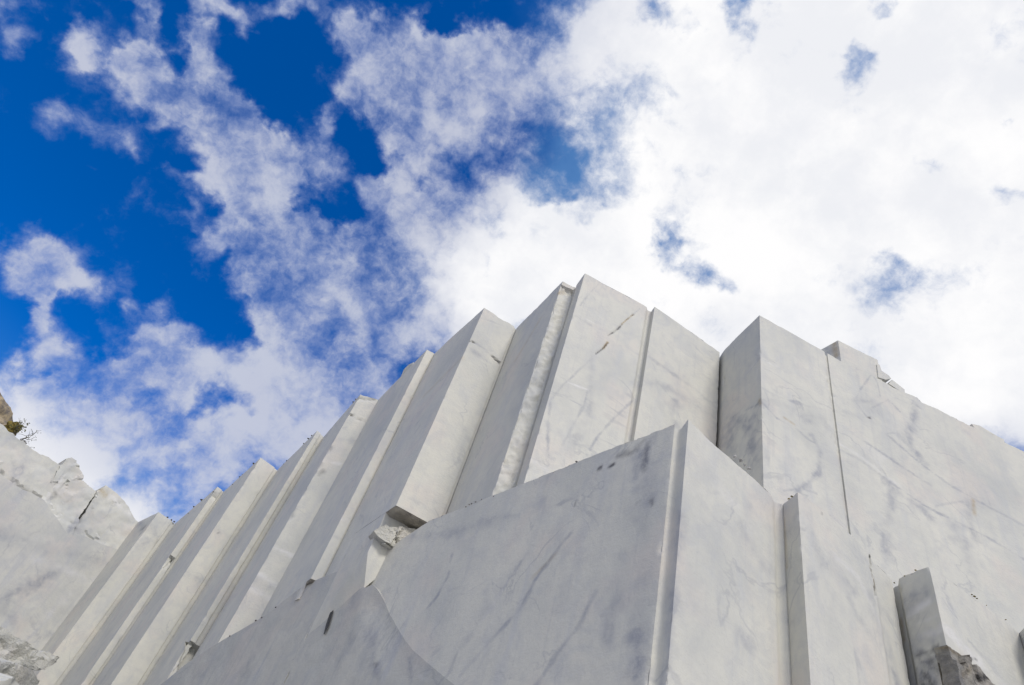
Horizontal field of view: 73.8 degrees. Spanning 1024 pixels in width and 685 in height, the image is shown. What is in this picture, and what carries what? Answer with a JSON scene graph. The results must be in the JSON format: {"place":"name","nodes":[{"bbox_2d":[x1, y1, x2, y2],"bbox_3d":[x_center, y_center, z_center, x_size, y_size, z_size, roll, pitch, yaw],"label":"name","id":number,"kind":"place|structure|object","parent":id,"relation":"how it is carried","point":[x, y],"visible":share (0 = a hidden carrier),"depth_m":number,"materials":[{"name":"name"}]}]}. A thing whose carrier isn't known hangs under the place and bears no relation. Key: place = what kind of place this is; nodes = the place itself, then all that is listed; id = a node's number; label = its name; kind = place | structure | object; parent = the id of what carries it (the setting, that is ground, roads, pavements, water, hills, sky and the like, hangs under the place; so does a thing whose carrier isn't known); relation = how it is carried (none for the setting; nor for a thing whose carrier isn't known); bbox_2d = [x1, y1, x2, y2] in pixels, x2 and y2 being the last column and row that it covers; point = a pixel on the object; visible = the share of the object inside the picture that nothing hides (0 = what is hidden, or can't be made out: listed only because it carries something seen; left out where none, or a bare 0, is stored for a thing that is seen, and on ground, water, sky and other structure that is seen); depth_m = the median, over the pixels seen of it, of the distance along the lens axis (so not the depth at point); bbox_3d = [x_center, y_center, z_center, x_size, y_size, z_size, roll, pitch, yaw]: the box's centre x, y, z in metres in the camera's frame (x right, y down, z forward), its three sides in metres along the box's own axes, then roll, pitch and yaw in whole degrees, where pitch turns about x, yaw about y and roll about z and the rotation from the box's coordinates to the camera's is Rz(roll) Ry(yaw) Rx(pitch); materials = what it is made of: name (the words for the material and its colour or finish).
{"place":"outdoors","nodes":[
{"label":"outdoors","id":0,"kind":"place"},
{"bbox_2d":[0,673,18,684],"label":"rubble boulder","id":1,"kind":"object","parent":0,"point":[5,679],"visible":1,"depth_m":22.34,"materials":[{"name":"stone"}]},
{"bbox_2d":[0,658,39,684],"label":"rubble boulder","id":2,"kind":"object","parent":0,"point":[21,675],"visible":0.77,"depth_m":26.55,"materials":[{"name":"stone"}]},
{"bbox_2d":[0,627,58,670],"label":"rubble boulder","id":3,"kind":"object","parent":2,"relation":"on","point":[19,651],"visible":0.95,"depth_m":29.42,"materials":[{"name":"stone"}]},
{"bbox_2d":[0,474,117,650],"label":"quarry wall","id":4,"kind":"structure","parent":0,"point":[51,569],"depth_m":43.10,"materials":[{"name":"stone"}]},
{"bbox_2d":[0,424,59,497],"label":"rock block","id":5,"kind":"object","parent":4,"relation":"on","point":[24,466],"visible":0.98,"depth_m":44.46,"materials":[{"name":"stone"}]},
{"bbox_2d":[0,393,12,424],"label":"weathered rock","id":6,"kind":"object","parent":5,"relation":"on","point":[6,414],"visible":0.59,"depth_m":45.83,"materials":[{"name":"beige stone"}]},
{"bbox_2d":[4,421,22,434],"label":"moss cushion","id":7,"kind":"object","parent":5,"relation":"on","point":[8,427],"visible":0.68,"depth_m":45.24,"materials":[{"name":"green plant"}]},
{"bbox_2d":[9,419,29,435],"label":"shrub","id":8,"kind":"object","parent":5,"relation":"on","point":[16,426],"visible":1,"depth_m":45.36,"materials":[{"name":"green plant"}]},
{"bbox_2d":[15,429,40,447],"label":"shrub","id":9,"kind":"object","parent":5,"relation":"on","point":[28,437],"visible":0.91,"depth_m":45.57,"materials":[{"name":"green plant"}]},
{"bbox_2d":[41,457,95,533],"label":"rock block","id":10,"kind":"object","parent":4,"relation":"on","point":[69,498],"visible":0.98,"depth_m":45.87,"materials":[{"name":"stone"}]},
{"bbox_2d":[73,485,137,548],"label":"rock block","id":11,"kind":"object","parent":4,"relation":"on","point":[106,518],"visible":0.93,"depth_m":47.05,"materials":[{"name":"stone"}]},
{"bbox_2d":[60,487,222,684],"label":"marble buttress","id":12,"kind":"structure","parent":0,"point":[99,652],"depth_m":38.86,"materials":[{"name":"white stone"}]},
{"bbox_2d":[93,458,276,684],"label":"marble buttress","id":13,"kind":"structure","parent":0,"point":[136,655],"depth_m":34.14,"materials":[{"name":"white stone"}]},
{"bbox_2d":[143,431,322,684],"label":"marble buttress","id":14,"kind":"structure","parent":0,"point":[185,642],"depth_m":31.14,"materials":[{"name":"white stone"}]},
{"bbox_2d":[260,350,433,617],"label":"marble buttress","id":15,"kind":"structure","parent":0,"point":[314,554],"depth_m":25.57,"materials":[{"name":"white stone"}]},
{"bbox_2d":[401,362,413,375],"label":"stone slab","id":16,"kind":"structure","parent":15,"relation":"on","point":[406,368],"depth_m":31.54,"materials":[{"name":"stone"}]},
{"bbox_2d":[0,0,1023,522],"label":"sky","id":17,"kind":"structure","parent":0,"point":[226,226],"materials":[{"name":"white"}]},
{"label":"ground","id":18,"kind":"structure","parent":0,"visible":0},
{"bbox_2d":[33,512,174,684],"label":"marble buttress","id":19,"kind":"structure","parent":18,"relation":"on","point":[73,635],"depth_m":42.77,"materials":[{"name":"white stone"}]},
{"bbox_2d":[192,395,377,659],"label":"marble buttress","id":20,"kind":"structure","parent":18,"relation":"on","point":[247,601],"depth_m":27.91,"materials":[{"name":"white stone"}]},
{"bbox_2d":[283,308,515,683],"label":"marble buttress","id":21,"kind":"structure","parent":18,"relation":"on","point":[415,480],"depth_m":23.28,"materials":[{"name":"white stone"}]},
{"bbox_2d":[447,282,573,513],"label":"marble buttress","id":22,"kind":"structure","parent":18,"relation":"on","point":[493,460],"depth_m":21.74,"materials":[{"name":"white stone"}]},
{"bbox_2d":[369,419,791,684],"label":"marble block","id":23,"kind":"structure","parent":18,"relation":"on","point":[656,558],"depth_m":13.39,"materials":[{"name":"white stone"}]},
{"bbox_2d":[161,513,453,684],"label":"marble slab","id":24,"kind":"structure","parent":23,"relation":"on","point":[354,636],"depth_m":19.28,"materials":[{"name":"stone"}]},
{"bbox_2d":[380,543,392,549],"bbox_3d":[-3.954,6.058,20.405,1.492,0.662,0.480,-29,-63,36],"label":"wedged rock","id":25,"kind":"object","parent":23,"relation":"on","point":[386,546],"visible":0.09,"depth_m":19.81,"materials":[{"name":"stone"}]},
{"bbox_2d":[368,524,415,547],"bbox_3d":[-3.498,5.730,20.218,1.287,0.818,0.618,31,-47,-10],"label":"wedged rock","id":26,"kind":"object","parent":23,"relation":"on","point":[391,537],"visible":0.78,"depth_m":19.97,"materials":[{"name":"stone"}]},
{"bbox_2d":[514,274,650,486],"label":"marble block","id":27,"kind":"structure","parent":18,"relation":"on","point":[587,405],"depth_m":21.36,"materials":[{"name":"white stone"}]},
{"bbox_2d":[631,307,719,445],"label":"marble block","id":28,"kind":"structure","parent":18,"relation":"on","point":[678,387],"depth_m":23.12,"materials":[{"name":"white stone"}]},
{"bbox_2d":[716,315,848,532],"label":"marble block","id":29,"kind":"structure","parent":18,"relation":"on","point":[776,431],"depth_m":21.45,"materials":[{"name":"white stone"}]},
{"bbox_2d":[783,492,909,684],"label":"marble block","id":30,"kind":"structure","parent":18,"relation":"on","point":[844,628],"depth_m":13.78,"materials":[{"name":"white stone"}]},
{"bbox_2d":[827,353,1023,632],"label":"marble block","id":31,"kind":"structure","parent":18,"relation":"on","point":[926,486],"depth_m":21.47,"materials":[{"name":"white stone"}]},
{"bbox_2d":[821,341,881,380],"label":"cap block","id":32,"kind":"structure","parent":31,"relation":"on","point":[847,354],"depth_m":25.02,"materials":[{"name":"stone"}]},
{"bbox_2d":[876,364,890,382],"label":"stone slab","id":33,"kind":"structure","parent":32,"relation":"on","point":[883,376],"depth_m":24.86,"materials":[{"name":"stone"}]},
{"bbox_2d":[887,380,904,391],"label":"stone slab","id":34,"kind":"structure","parent":31,"relation":"on","point":[893,384],"depth_m":24.71,"materials":[{"name":"stone"}]},
{"bbox_2d":[970,424,1003,441],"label":"stone slab","id":35,"kind":"structure","parent":31,"relation":"on","point":[979,427],"depth_m":25.02,"materials":[{"name":"stone"}]},
{"bbox_2d":[893,567,1023,684],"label":"marble block","id":36,"kind":"structure","parent":18,"relation":"on","point":[952,633],"depth_m":14.72,"materials":[{"name":"white stone"}]},
{"bbox_2d":[1019,629,1023,648],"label":"marble block","id":37,"kind":"structure","parent":18,"relation":"on","point":[1021,634],"depth_m":15.82,"materials":[{"name":"white stone"}]}
]}

